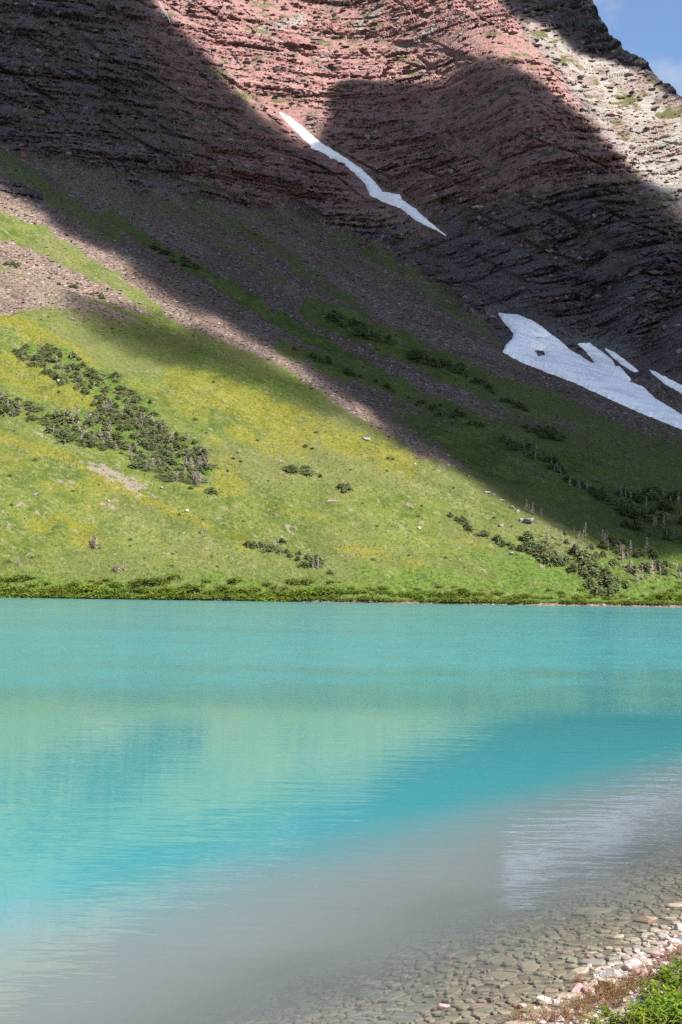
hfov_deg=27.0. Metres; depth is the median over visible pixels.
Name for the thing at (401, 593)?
willow shrub
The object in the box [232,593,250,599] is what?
willow shrub
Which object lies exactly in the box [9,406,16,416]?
dead tree
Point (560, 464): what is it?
fir tree
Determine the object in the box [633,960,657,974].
weed tuft
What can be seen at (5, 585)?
willow shrub
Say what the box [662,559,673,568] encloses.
fir tree
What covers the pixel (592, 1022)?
leafy plant
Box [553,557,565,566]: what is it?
fir tree
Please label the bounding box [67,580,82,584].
willow shrub
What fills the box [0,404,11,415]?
fir tree
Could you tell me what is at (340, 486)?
fir tree
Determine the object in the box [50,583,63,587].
willow shrub
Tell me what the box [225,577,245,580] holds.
willow shrub
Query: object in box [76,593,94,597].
willow shrub
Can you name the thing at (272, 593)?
willow shrub
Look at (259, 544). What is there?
fir tree
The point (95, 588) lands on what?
willow shrub
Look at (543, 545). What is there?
fir tree
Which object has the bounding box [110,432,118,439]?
fir tree
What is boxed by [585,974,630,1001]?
weed tuft
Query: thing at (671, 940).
rock
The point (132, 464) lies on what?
fir tree
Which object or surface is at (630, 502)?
fir tree
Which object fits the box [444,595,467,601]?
willow shrub
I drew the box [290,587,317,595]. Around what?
willow shrub
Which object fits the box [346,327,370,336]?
fir tree
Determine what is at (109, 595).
willow shrub
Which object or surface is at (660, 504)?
fir tree
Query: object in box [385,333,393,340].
fir tree
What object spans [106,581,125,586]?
willow shrub
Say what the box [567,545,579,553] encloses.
fir tree
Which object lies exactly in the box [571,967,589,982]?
weed tuft
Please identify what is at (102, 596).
willow shrub
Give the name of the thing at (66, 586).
willow shrub
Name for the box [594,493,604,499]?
fir tree
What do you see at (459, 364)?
fir tree
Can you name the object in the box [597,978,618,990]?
rock
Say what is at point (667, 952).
weed tuft
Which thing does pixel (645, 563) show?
fir tree
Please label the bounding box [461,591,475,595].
willow shrub
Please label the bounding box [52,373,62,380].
fir tree
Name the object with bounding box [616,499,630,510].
fir tree
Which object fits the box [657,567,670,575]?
fir tree
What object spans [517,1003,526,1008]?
rock
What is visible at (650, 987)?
leafy plant
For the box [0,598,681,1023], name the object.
lake water
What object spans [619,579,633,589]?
fir tree
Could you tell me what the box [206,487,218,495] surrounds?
fir tree
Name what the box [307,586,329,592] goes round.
willow shrub
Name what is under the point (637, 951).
bank pebbles
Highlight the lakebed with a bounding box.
[244,844,681,1023]
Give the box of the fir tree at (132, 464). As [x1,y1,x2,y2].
[127,461,137,468]
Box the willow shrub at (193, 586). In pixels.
[182,582,206,590]
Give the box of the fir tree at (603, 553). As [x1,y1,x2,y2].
[599,549,606,557]
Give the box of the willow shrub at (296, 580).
[284,577,299,582]
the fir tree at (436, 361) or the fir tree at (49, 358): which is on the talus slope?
the fir tree at (436, 361)
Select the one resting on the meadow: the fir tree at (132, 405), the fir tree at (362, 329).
the fir tree at (132, 405)
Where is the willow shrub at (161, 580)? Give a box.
[149,577,170,583]
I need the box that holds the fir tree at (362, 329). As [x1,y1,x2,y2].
[346,328,370,337]
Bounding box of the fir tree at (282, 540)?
[279,538,287,543]
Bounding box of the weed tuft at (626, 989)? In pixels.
[605,967,648,996]
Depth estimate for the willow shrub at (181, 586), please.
464.11 m
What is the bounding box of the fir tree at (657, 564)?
[653,559,662,569]
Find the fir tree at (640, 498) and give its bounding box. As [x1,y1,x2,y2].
[633,493,647,504]
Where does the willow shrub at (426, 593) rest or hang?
on the meadow
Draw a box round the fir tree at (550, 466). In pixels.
[546,463,555,469]
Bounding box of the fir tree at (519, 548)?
[514,545,524,551]
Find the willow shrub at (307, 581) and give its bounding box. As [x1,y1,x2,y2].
[298,577,315,582]
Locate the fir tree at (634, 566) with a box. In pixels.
[629,564,639,573]
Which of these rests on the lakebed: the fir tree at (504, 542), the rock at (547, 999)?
the rock at (547, 999)
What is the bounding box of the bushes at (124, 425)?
[0,243,658,584]
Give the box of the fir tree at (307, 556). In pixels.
[303,553,311,559]
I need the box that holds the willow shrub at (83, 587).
[75,584,95,589]
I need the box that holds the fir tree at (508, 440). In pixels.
[501,438,513,445]
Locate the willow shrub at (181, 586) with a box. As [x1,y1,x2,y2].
[172,585,194,590]
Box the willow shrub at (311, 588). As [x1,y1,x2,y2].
[297,586,324,593]
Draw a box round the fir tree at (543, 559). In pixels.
[540,553,552,565]
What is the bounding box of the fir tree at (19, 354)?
[15,351,23,357]
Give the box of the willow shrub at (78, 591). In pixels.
[69,588,85,592]
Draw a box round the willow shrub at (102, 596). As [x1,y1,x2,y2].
[93,592,112,597]
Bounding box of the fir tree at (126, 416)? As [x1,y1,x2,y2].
[120,414,130,419]
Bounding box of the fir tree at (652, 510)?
[648,506,657,514]
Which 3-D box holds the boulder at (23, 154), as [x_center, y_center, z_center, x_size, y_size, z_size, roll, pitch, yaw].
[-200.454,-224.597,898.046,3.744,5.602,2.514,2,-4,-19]
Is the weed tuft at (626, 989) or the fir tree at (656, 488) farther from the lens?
the fir tree at (656, 488)
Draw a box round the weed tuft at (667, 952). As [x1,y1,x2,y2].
[658,940,681,960]
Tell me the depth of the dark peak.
1059.15 m
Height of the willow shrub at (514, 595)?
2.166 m
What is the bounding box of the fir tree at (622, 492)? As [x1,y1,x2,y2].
[615,487,630,497]
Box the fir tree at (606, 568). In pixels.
[599,565,616,574]
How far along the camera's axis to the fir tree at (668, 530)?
537.70 m
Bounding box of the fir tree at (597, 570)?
[587,567,600,578]
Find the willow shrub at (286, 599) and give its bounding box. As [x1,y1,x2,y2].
[273,594,296,601]
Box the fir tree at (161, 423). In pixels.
[151,422,169,429]
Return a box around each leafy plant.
[579,1010,604,1023]
[593,1004,614,1016]
[596,1009,626,1023]
[613,999,652,1023]
[625,995,669,1021]
[625,998,681,1023]
[634,978,670,997]
[637,980,681,1010]
[646,984,681,1023]
[650,967,681,987]
[650,976,681,1001]
[655,985,681,1015]
[656,966,679,979]
[661,963,681,984]
[669,956,681,968]
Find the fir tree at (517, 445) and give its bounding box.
[514,443,521,450]
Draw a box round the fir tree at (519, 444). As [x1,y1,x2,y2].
[511,441,525,451]
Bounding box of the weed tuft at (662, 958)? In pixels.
[647,949,677,967]
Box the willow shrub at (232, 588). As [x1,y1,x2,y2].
[222,585,244,591]
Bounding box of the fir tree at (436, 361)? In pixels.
[428,357,445,367]
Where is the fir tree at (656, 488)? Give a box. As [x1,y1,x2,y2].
[646,485,668,493]
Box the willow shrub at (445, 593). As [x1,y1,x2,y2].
[439,591,456,596]
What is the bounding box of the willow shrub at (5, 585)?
[0,582,17,589]
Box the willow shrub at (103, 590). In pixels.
[87,587,114,594]
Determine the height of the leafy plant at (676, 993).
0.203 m
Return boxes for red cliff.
[0,0,681,394]
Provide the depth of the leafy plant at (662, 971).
9.16 m
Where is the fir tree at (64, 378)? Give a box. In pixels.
[59,376,69,383]
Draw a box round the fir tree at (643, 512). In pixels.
[638,508,648,518]
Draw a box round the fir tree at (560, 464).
[554,461,564,467]
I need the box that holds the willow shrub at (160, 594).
[149,590,174,598]
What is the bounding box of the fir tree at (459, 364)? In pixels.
[452,361,472,371]
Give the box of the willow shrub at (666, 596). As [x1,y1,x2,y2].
[654,593,676,598]
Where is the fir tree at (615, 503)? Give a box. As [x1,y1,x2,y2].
[610,498,639,511]
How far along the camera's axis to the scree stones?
738.46 m
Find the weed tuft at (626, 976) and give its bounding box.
[608,964,645,985]
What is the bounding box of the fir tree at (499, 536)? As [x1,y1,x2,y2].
[489,534,504,541]
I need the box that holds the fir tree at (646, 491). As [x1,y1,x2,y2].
[640,487,651,494]
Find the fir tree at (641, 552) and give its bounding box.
[633,548,645,555]
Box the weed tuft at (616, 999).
[598,980,641,1008]
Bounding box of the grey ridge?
[521,18,681,228]
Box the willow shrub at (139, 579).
[128,577,150,582]
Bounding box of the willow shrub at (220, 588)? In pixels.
[215,584,229,589]
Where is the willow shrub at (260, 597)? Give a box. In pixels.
[243,594,275,601]
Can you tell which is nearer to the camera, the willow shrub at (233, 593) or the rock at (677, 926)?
the rock at (677, 926)
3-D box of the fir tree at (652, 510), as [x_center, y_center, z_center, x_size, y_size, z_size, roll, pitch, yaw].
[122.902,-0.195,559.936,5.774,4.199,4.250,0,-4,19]
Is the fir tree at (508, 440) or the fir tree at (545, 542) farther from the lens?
the fir tree at (508, 440)
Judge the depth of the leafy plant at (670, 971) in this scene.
8.96 m
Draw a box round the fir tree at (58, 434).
[54,429,68,438]
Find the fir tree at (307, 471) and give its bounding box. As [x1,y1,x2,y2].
[298,468,318,476]
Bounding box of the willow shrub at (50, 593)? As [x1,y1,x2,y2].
[39,591,58,597]
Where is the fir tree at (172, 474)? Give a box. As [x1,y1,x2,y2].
[163,471,177,480]
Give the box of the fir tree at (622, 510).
[619,508,628,516]
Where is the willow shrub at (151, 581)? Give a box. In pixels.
[143,577,159,582]
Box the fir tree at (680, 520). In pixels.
[676,515,681,525]
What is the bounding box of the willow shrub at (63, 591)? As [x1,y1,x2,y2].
[53,588,74,592]
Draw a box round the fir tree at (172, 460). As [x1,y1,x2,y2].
[165,458,178,466]
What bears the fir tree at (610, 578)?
on the meadow
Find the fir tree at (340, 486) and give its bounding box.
[336,483,346,489]
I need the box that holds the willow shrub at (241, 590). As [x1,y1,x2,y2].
[236,587,249,591]
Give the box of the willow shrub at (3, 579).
[0,576,17,581]
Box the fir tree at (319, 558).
[314,557,326,566]
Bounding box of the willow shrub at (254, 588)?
[248,585,263,589]
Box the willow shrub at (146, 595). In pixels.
[139,591,169,599]
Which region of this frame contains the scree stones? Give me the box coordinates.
[0,147,681,481]
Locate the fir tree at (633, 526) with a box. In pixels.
[628,519,644,532]
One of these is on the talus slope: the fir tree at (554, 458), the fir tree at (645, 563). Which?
the fir tree at (554, 458)
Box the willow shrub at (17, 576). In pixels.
[10,574,35,579]
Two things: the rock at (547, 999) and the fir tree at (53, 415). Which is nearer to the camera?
the rock at (547, 999)
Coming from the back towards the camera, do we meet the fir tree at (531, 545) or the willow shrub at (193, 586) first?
the fir tree at (531, 545)
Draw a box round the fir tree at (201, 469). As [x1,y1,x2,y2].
[192,466,206,474]
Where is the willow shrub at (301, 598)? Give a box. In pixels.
[288,595,307,599]
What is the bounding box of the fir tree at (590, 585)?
[585,580,596,588]
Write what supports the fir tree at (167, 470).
on the meadow
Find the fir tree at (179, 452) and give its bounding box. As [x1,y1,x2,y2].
[176,450,183,456]
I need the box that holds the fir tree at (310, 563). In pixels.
[307,560,316,567]
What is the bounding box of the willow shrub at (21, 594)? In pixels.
[7,590,29,597]
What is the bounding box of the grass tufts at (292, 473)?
[0,191,681,601]
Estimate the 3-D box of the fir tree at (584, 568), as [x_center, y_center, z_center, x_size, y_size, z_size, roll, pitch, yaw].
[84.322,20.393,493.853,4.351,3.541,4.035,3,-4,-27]
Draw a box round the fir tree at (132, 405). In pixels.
[122,403,139,408]
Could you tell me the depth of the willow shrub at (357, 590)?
466.50 m
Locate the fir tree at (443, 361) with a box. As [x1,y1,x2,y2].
[434,357,450,366]
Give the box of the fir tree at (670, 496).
[664,492,677,501]
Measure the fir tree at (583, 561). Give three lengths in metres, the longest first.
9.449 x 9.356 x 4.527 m
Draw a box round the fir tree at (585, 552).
[570,548,594,561]
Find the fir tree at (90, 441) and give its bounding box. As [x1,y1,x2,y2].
[87,440,95,446]
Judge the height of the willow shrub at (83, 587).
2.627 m
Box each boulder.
[20,152,25,157]
[523,518,533,523]
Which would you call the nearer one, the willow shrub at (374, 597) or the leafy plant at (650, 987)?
the leafy plant at (650, 987)
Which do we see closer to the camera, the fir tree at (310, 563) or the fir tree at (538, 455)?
the fir tree at (310, 563)
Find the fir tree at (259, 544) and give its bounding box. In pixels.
[256,541,265,547]
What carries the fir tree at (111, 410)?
on the meadow
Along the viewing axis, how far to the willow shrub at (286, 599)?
460.84 m
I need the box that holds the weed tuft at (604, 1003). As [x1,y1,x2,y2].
[587,985,624,1008]
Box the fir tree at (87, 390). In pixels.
[83,388,91,394]
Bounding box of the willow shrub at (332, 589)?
[319,587,342,592]
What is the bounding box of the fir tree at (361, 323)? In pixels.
[350,321,370,328]
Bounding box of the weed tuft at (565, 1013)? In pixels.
[548,994,583,1018]
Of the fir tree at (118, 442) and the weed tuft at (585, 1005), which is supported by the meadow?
the fir tree at (118, 442)
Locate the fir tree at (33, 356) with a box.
[30,354,37,360]
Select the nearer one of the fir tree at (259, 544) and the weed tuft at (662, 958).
the weed tuft at (662, 958)
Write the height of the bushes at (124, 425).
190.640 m
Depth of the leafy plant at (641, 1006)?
8.09 m
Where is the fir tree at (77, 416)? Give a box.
[71,414,79,421]
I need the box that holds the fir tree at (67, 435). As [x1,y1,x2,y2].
[55,432,77,444]
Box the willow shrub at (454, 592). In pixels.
[447,590,463,594]
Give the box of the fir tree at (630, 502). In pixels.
[626,499,638,509]
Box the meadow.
[0,191,681,606]
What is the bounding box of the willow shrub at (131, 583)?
[125,582,139,585]
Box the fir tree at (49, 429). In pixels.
[45,426,52,432]
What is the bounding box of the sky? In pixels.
[593,0,681,96]
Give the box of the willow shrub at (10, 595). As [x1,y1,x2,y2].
[0,591,21,597]
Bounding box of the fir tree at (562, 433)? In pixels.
[556,431,568,439]
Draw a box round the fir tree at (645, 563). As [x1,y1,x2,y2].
[638,561,656,572]
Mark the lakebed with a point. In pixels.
(484, 974)
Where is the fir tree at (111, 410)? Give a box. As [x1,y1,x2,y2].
[105,408,119,415]
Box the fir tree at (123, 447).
[121,443,129,450]
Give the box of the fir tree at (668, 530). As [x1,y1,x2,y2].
[664,527,671,533]
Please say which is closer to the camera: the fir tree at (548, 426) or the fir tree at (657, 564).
the fir tree at (657, 564)
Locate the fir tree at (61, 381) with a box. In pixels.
[58,379,65,385]
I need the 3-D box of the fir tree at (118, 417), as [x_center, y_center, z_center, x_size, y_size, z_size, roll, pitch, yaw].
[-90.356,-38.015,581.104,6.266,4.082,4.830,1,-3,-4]
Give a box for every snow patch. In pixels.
[280,112,445,235]
[498,313,681,428]
[605,348,637,371]
[650,370,681,393]
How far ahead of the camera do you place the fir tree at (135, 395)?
602.51 m
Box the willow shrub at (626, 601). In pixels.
[619,599,635,603]
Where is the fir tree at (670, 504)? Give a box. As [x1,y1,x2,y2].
[660,502,678,513]
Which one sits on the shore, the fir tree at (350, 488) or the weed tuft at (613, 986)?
the weed tuft at (613, 986)
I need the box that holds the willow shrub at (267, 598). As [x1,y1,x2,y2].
[255,594,277,601]
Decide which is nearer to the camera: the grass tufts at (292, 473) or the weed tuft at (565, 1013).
the weed tuft at (565, 1013)
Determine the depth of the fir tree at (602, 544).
512.32 m
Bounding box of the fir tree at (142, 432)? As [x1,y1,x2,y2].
[136,428,145,434]
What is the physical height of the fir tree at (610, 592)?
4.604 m
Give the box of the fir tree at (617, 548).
[613,544,632,555]
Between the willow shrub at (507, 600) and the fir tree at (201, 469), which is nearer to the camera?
the willow shrub at (507, 600)
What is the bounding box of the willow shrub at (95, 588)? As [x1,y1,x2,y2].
[83,584,109,590]
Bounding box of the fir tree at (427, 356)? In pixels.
[423,354,432,361]
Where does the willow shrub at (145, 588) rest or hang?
on the meadow
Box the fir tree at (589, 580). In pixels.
[584,576,598,586]
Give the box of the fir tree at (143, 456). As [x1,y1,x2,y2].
[138,453,150,460]
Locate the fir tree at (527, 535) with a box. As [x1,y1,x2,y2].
[516,529,544,541]
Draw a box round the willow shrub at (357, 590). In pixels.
[350,588,363,592]
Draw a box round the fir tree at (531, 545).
[527,541,538,553]
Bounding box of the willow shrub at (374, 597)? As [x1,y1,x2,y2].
[367,594,384,600]
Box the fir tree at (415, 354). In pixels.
[405,351,425,360]
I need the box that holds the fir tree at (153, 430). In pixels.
[145,428,161,435]
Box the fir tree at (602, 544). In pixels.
[597,540,608,549]
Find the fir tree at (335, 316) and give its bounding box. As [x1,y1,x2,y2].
[328,313,340,321]
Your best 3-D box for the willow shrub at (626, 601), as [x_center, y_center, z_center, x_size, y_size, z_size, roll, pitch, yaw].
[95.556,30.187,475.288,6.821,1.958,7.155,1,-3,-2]
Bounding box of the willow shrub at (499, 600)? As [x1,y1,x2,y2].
[491,598,508,602]
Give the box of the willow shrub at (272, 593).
[266,589,282,595]
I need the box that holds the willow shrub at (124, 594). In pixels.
[117,593,136,598]
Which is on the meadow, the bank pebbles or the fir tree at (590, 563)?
the fir tree at (590, 563)
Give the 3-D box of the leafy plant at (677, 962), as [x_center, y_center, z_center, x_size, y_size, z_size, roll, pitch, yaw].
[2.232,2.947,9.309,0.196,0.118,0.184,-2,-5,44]
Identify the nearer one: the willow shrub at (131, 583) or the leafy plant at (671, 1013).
the leafy plant at (671, 1013)
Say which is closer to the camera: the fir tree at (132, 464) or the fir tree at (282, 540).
the fir tree at (282, 540)
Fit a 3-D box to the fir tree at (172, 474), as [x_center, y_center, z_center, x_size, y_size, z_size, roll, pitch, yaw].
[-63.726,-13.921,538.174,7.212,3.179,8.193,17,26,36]
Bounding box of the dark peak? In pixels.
[503,0,681,97]
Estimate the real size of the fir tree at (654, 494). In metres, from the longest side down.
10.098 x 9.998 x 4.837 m
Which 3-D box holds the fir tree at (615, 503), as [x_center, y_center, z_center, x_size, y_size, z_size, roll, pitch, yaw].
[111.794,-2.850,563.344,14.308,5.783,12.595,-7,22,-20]
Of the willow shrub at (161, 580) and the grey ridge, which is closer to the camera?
the willow shrub at (161, 580)
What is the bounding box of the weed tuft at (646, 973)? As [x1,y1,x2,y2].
[629,958,660,983]
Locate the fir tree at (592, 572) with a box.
[589,569,598,576]
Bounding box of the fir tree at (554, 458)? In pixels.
[547,455,561,462]
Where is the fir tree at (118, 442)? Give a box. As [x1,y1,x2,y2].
[113,440,123,446]
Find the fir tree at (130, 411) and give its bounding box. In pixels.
[126,408,133,414]
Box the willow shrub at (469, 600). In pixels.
[461,597,472,601]
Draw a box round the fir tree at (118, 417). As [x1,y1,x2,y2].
[113,414,122,420]
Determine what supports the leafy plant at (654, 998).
on the shore
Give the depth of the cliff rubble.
955.11 m
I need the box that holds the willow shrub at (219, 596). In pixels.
[216,593,229,598]
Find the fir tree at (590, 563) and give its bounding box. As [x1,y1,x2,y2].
[587,561,593,569]
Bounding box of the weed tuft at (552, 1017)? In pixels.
[528,994,569,1021]
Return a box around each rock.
[436,1003,449,1010]
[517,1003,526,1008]
[536,995,550,1001]
[570,983,582,991]
[582,986,594,992]
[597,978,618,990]
[599,968,625,979]
[621,958,641,971]
[639,957,652,964]
[650,951,665,957]
[655,961,668,968]
[658,932,670,940]
[667,938,679,945]
[673,923,681,929]
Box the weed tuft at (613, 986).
[591,969,636,999]
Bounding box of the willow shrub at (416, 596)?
[408,593,427,598]
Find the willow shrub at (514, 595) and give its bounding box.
[509,593,522,598]
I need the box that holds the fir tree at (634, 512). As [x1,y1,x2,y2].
[629,508,644,520]
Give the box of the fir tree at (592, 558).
[578,555,600,565]
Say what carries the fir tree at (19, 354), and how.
on the meadow
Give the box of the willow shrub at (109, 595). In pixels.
[104,592,123,598]
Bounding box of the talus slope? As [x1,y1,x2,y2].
[0,145,681,560]
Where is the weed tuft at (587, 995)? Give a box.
[571,977,611,1004]
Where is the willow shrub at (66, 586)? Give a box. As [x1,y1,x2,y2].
[59,584,77,587]
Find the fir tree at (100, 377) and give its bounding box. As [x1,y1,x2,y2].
[92,375,107,384]
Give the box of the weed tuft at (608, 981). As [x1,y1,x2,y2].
[594,970,619,990]
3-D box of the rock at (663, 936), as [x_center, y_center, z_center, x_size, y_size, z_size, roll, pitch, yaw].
[2.361,3.108,10.356,0.101,0.083,0.082,-6,-6,18]
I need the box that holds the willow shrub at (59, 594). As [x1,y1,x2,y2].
[51,591,69,597]
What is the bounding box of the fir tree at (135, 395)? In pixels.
[127,394,144,401]
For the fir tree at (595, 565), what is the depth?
493.38 m
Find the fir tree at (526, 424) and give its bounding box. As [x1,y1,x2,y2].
[519,422,534,429]
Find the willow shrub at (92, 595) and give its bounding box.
[80,592,103,597]
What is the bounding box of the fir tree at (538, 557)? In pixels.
[534,550,563,564]
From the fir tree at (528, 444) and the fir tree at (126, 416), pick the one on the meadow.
the fir tree at (126, 416)
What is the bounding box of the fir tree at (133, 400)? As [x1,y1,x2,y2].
[130,398,138,403]
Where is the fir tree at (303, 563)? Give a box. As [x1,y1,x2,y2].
[295,560,308,568]
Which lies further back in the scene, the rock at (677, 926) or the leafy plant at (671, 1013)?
the rock at (677, 926)
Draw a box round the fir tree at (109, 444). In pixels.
[103,441,113,449]
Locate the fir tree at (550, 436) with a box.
[547,432,554,439]
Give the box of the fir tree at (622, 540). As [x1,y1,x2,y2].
[612,537,628,545]
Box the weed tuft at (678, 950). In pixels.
[667,939,681,955]
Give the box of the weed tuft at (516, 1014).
[497,997,543,1020]
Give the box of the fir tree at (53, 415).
[49,411,60,419]
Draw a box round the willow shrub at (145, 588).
[134,587,153,591]
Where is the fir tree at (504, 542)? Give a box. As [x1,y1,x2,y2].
[497,540,507,546]
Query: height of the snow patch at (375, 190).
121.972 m
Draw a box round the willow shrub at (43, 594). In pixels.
[27,589,57,597]
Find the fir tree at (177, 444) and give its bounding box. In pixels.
[170,442,183,449]
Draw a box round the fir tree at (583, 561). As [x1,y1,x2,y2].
[579,558,594,568]
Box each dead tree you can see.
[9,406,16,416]
[126,446,132,456]
[583,522,586,538]
[628,540,633,554]
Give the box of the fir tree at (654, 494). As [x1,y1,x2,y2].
[643,490,662,501]
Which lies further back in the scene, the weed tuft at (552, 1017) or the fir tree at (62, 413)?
the fir tree at (62, 413)
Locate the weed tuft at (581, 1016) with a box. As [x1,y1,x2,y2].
[554,994,595,1022]
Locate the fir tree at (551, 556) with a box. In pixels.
[542,552,565,565]
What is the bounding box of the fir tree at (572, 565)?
[567,561,578,573]
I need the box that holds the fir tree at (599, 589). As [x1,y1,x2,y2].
[586,585,605,596]
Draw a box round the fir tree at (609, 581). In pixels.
[604,579,615,589]
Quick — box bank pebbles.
[518,928,681,1023]
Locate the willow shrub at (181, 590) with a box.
[168,587,189,593]
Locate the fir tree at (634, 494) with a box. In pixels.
[628,490,636,499]
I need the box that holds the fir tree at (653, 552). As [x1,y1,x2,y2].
[649,550,659,557]
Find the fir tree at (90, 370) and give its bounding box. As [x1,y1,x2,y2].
[82,367,99,377]
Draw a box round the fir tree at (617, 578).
[614,575,621,585]
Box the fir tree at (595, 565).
[593,562,600,571]
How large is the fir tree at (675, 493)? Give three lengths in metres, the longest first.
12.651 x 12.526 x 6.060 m
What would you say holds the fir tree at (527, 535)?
on the meadow
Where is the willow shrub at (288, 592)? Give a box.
[279,589,304,595]
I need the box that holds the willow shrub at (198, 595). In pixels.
[190,593,204,598]
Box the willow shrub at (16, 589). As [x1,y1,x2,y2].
[0,586,27,591]
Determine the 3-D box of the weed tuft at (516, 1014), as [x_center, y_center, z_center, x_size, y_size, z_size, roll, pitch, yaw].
[1.075,2.950,8.422,0.272,0.174,0.243,-2,-4,39]
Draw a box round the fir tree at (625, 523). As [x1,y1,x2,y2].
[619,518,629,527]
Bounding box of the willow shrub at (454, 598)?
[440,596,460,601]
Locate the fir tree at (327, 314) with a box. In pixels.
[321,312,335,320]
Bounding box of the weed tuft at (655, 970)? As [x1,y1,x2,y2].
[642,951,671,979]
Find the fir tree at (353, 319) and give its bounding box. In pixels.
[344,317,357,323]
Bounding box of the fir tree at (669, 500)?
[660,499,678,509]
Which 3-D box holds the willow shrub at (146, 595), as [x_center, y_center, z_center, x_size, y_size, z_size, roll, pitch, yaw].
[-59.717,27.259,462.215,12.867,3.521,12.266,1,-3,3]
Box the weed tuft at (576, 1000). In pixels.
[560,984,596,1009]
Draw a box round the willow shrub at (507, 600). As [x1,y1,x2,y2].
[503,598,518,602]
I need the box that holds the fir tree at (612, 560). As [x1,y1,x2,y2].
[608,558,619,566]
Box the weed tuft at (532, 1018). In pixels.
[509,1004,547,1023]
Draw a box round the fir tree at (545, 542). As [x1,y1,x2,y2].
[537,539,556,546]
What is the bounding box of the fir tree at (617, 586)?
[613,582,620,593]
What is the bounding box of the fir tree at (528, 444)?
[522,441,535,449]
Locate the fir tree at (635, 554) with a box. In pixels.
[632,551,640,557]
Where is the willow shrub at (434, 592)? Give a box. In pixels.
[423,589,443,594]
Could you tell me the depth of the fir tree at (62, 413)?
578.51 m
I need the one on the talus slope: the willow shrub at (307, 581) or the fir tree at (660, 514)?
the fir tree at (660, 514)
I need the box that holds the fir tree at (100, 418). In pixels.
[94,415,109,424]
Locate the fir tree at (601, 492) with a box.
[592,490,607,499]
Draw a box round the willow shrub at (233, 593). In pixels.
[227,591,245,595]
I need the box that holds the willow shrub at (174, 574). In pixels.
[163,573,184,577]
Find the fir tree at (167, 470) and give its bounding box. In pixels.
[165,465,172,472]
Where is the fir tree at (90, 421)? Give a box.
[84,418,99,426]
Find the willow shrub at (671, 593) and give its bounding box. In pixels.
[657,591,676,595]
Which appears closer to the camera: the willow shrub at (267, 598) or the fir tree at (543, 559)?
the willow shrub at (267, 598)
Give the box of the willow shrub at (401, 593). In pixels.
[394,591,413,595]
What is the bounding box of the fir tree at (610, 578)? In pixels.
[595,575,621,589]
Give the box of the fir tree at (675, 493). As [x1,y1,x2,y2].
[671,489,681,501]
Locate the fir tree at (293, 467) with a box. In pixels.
[283,464,301,473]
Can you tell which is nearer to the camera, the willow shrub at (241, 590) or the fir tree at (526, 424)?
the willow shrub at (241, 590)
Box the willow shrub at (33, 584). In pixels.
[25,581,41,585]
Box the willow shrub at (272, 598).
[259,596,285,601]
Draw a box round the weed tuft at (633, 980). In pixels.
[616,967,656,993]
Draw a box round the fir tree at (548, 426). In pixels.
[545,424,558,432]
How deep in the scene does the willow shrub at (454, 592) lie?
470.97 m
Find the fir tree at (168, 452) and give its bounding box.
[159,450,175,460]
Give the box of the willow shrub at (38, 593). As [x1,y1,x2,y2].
[15,589,44,597]
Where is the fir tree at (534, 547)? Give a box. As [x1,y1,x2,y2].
[527,544,538,556]
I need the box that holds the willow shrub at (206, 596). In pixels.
[196,593,216,598]
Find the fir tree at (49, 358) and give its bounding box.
[46,356,54,362]
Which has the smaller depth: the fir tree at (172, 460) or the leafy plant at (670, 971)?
the leafy plant at (670, 971)
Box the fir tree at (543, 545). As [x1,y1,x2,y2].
[529,543,552,558]
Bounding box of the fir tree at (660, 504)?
[656,500,670,511]
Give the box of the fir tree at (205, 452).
[201,448,209,456]
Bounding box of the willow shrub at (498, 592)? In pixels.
[492,590,504,594]
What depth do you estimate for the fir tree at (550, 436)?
625.48 m
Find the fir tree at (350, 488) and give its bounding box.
[346,485,353,490]
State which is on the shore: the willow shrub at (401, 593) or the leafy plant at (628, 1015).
the leafy plant at (628, 1015)
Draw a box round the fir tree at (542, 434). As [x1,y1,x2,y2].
[538,432,549,439]
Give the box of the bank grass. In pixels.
[622,983,681,1023]
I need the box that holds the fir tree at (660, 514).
[648,511,674,526]
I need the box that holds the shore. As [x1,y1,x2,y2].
[536,941,681,1023]
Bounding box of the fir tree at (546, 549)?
[538,548,558,555]
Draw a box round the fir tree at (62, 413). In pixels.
[55,410,66,417]
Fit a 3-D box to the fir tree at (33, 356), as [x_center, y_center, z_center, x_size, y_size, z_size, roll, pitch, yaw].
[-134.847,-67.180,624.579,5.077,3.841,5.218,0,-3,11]
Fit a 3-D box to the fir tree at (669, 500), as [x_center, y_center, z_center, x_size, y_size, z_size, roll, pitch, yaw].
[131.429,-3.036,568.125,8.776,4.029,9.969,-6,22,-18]
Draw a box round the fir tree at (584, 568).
[578,566,587,575]
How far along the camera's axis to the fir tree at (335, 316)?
726.03 m
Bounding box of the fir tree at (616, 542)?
[611,540,621,548]
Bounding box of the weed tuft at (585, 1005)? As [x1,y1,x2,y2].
[567,989,603,1014]
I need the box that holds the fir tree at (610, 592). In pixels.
[602,585,615,596]
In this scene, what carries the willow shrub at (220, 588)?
on the meadow
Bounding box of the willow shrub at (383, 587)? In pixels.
[377,586,389,589]
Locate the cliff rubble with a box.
[0,0,681,395]
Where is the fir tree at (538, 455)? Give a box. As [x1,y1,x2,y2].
[523,450,543,460]
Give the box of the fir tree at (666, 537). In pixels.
[660,534,675,541]
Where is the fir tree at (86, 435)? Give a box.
[84,433,90,439]
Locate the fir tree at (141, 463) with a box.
[135,460,155,468]
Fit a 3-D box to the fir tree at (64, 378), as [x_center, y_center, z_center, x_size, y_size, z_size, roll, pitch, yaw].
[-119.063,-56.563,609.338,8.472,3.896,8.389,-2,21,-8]
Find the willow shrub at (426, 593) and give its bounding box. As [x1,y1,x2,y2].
[411,591,428,595]
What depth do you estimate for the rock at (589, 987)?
9.03 m

